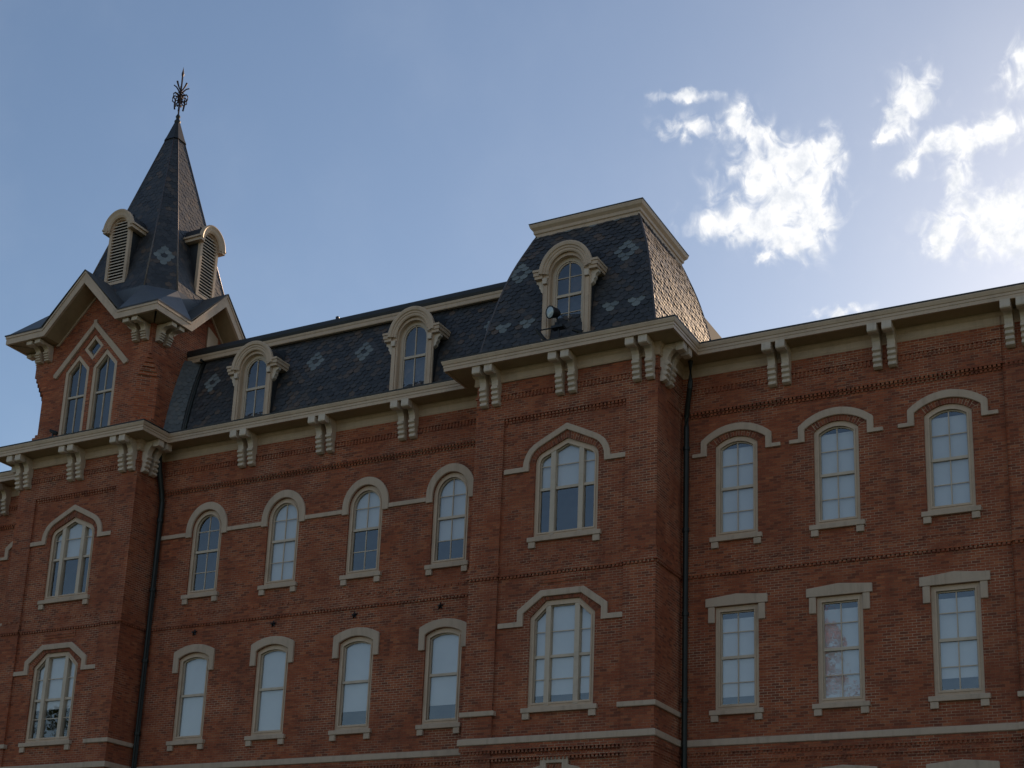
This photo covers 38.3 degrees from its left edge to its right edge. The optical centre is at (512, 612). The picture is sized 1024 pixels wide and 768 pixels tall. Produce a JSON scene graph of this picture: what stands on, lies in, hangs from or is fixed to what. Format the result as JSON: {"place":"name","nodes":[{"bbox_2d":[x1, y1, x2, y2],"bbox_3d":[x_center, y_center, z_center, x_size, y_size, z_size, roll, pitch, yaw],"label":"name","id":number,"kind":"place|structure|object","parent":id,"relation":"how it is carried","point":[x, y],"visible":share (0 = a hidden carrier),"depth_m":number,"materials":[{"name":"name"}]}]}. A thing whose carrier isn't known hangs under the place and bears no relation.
{"place":"outdoors","nodes":[
{"label":"outdoors","id":0,"kind":"place"},
{"bbox_2d":[0,0,1023,471],"label":"sky","id":1,"kind":"structure","parent":0,"point":[808,160],"materials":[{"name":"blue"}]},
{"label":"ground","id":2,"kind":"structure","parent":0,"visible":0},
{"bbox_2d":[0,68,1023,767],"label":"brick building","id":3,"kind":"structure","parent":2,"relation":"on","point":[648,516],"depth_m":39.85,"materials":[{"name":"red brick"}]},
{"bbox_2d":[0,541,12,625],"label":"window","id":4,"kind":"structure","parent":3,"relation":"in","point":[7,550],"depth_m":50.31,"materials":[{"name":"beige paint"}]},
{"bbox_2d":[49,429,57,436],"bbox_3d":[-14.789,-5.751,47.490,0.291,0.305,0.171,-2,-16,15],"label":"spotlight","id":5,"kind":"object","parent":3,"relation":"on","point":[53,432],"visible":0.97,"depth_m":47.46,"materials":[{"name":"black metal"}]},
{"bbox_2d":[13,642,94,752],"bbox_3d":[-14.153,2.631,45.403,3.680,3.385,0.320,-6,-17,27],"label":"window","id":6,"kind":"structure","parent":3,"relation":"in","point":[54,679],"depth_m":45.53,"materials":[{"name":"beige paint"}]},
{"bbox_2d":[30,505,110,609],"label":"window","id":7,"kind":"structure","parent":3,"relation":"in","point":[74,540],"depth_m":46.71,"materials":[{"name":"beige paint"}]},
{"bbox_2d":[58,356,88,434],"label":"window","id":8,"kind":"structure","parent":3,"relation":"in","point":[79,361],"depth_m":48.39,"materials":[{"name":"beige paint"}]},
{"bbox_2d":[85,335,102,359],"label":"window","id":9,"kind":"structure","parent":3,"relation":"in","point":[95,340],"depth_m":48.52,"materials":[{"name":"beige paint"}]},
{"bbox_2d":[86,349,116,429],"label":"window","id":10,"kind":"structure","parent":3,"relation":"in","point":[107,355],"depth_m":47.84,"materials":[{"name":"beige paint"}]},
{"bbox_2d":[166,644,215,751],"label":"window","id":11,"kind":"structure","parent":3,"relation":"in","point":[194,668],"depth_m":44.35,"materials":[{"name":"clear glass"}]},
{"bbox_2d":[181,502,227,604],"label":"window","id":12,"kind":"structure","parent":3,"relation":"in","point":[220,513],"depth_m":45.52,"materials":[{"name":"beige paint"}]},
{"bbox_2d":[244,636,294,746],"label":"window","id":13,"kind":"structure","parent":3,"relation":"in","point":[272,661],"depth_m":43.01,"materials":[{"name":"beige paint"}]},
{"bbox_2d":[257,490,305,595],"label":"window","id":14,"kind":"structure","parent":3,"relation":"in","point":[282,543],"depth_m":44.21,"materials":[{"name":"beige paint"}]},
{"bbox_2d":[328,627,379,741],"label":"window","id":15,"kind":"structure","parent":3,"relation":"in","point":[356,653],"depth_m":41.71,"materials":[{"name":"beige paint"}]},
{"bbox_2d":[339,477,388,585],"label":"window","id":16,"kind":"structure","parent":3,"relation":"in","point":[368,504],"depth_m":42.95,"materials":[{"name":"beige paint"}]},
{"bbox_2d":[415,618,466,735],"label":"window","id":17,"kind":"structure","parent":3,"relation":"in","point":[444,646],"depth_m":40.39,"materials":[{"name":"beige paint"}]},
{"bbox_2d":[424,463,473,575],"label":"window","id":18,"kind":"structure","parent":3,"relation":"in","point":[452,495],"depth_m":41.61,"materials":[{"name":"beige paint"}]},
{"bbox_2d":[535,305,565,339],"bbox_3d":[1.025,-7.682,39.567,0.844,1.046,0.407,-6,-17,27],"label":"floodlight","id":19,"kind":"object","parent":3,"relation":"on","point":[551,312],"visible":0.97,"depth_m":39.50,"materials":[{"name":"black metal"}]},
{"bbox_2d":[532,756,579,767],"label":"window","id":20,"kind":"structure","parent":3,"relation":"in","point":[564,763],"depth_m":36.61,"materials":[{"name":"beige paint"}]},
{"bbox_2d":[497,586,621,719],"bbox_3d":[1.260,1.040,37.442,3.680,3.385,0.320,-6,-17,27],"label":"window","id":21,"kind":"structure","parent":3,"relation":"in","point":[561,654],"depth_m":37.53,"materials":[{"name":"beige paint"}]},
{"bbox_2d":[504,423,624,548],"bbox_3d":[1.432,-3.355,38.655,3.680,3.396,0.320,-6,-17,27],"label":"window","id":22,"kind":"structure","parent":3,"relation":"in","point":[571,463],"depth_m":38.76,"materials":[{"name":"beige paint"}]},
{"bbox_2d":[572,328,582,333],"bbox_3d":[1.725,-7.411,39.006,0.291,0.265,0.171,-2,-16,15],"label":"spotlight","id":23,"kind":"object","parent":3,"relation":"on","point":[576,330],"visible":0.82,"depth_m":38.96,"materials":[{"name":"black metal"}]},
{"bbox_2d":[692,422,780,548],"bbox_3d":[5.823,-3.292,38.195,2.400,3.385,0.320,-6,-17,27],"label":"window","id":24,"kind":"structure","parent":3,"relation":"in","point":[737,468],"depth_m":38.28,"materials":[{"name":"glass"}]},
{"bbox_2d":[705,593,767,722],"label":"window","id":25,"kind":"structure","parent":3,"relation":"in","point":[737,640],"depth_m":37.07,"materials":[{"name":"beige paint"}]},
{"bbox_2d":[789,407,882,537],"bbox_3d":[8.153,-3.533,36.992,2.400,3.385,0.320,-6,-17,27],"label":"window","id":26,"kind":"structure","parent":3,"relation":"in","point":[836,456],"depth_m":37.07,"materials":[{"name":"glass"}]},
{"bbox_2d":[806,583,872,715],"bbox_3d":[7.978,0.896,35.770,1.640,3.283,0.320,-6,-17,27],"label":"window","id":27,"kind":"structure","parent":3,"relation":"in","point":[841,667],"depth_m":35.84,"materials":[{"name":"beige paint"}]},
{"bbox_2d":[821,765,877,767],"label":"window","id":28,"kind":"structure","parent":3,"relation":"in","point":[837,766],"depth_m":34.81,"materials":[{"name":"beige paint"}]},
{"bbox_2d":[898,389,998,524],"bbox_3d":[10.602,-3.786,35.727,2.400,3.385,0.320,-6,-17,27],"label":"window","id":29,"kind":"structure","parent":3,"relation":"in","point":[949,451],"depth_m":35.80,"materials":[{"name":"glass"}]},
{"bbox_2d":[919,571,990,709],"bbox_3d":[10.427,0.643,34.505,1.640,3.283,0.320,-6,-17,27],"label":"window","id":30,"kind":"structure","parent":3,"relation":"in","point":[956,622],"depth_m":34.60,"materials":[{"name":"beige paint"}]},
{"bbox_2d":[926,759,999,767],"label":"window","id":31,"kind":"structure","parent":3,"relation":"in","point":[962,763],"depth_m":33.57,"materials":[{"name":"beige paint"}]}
]}

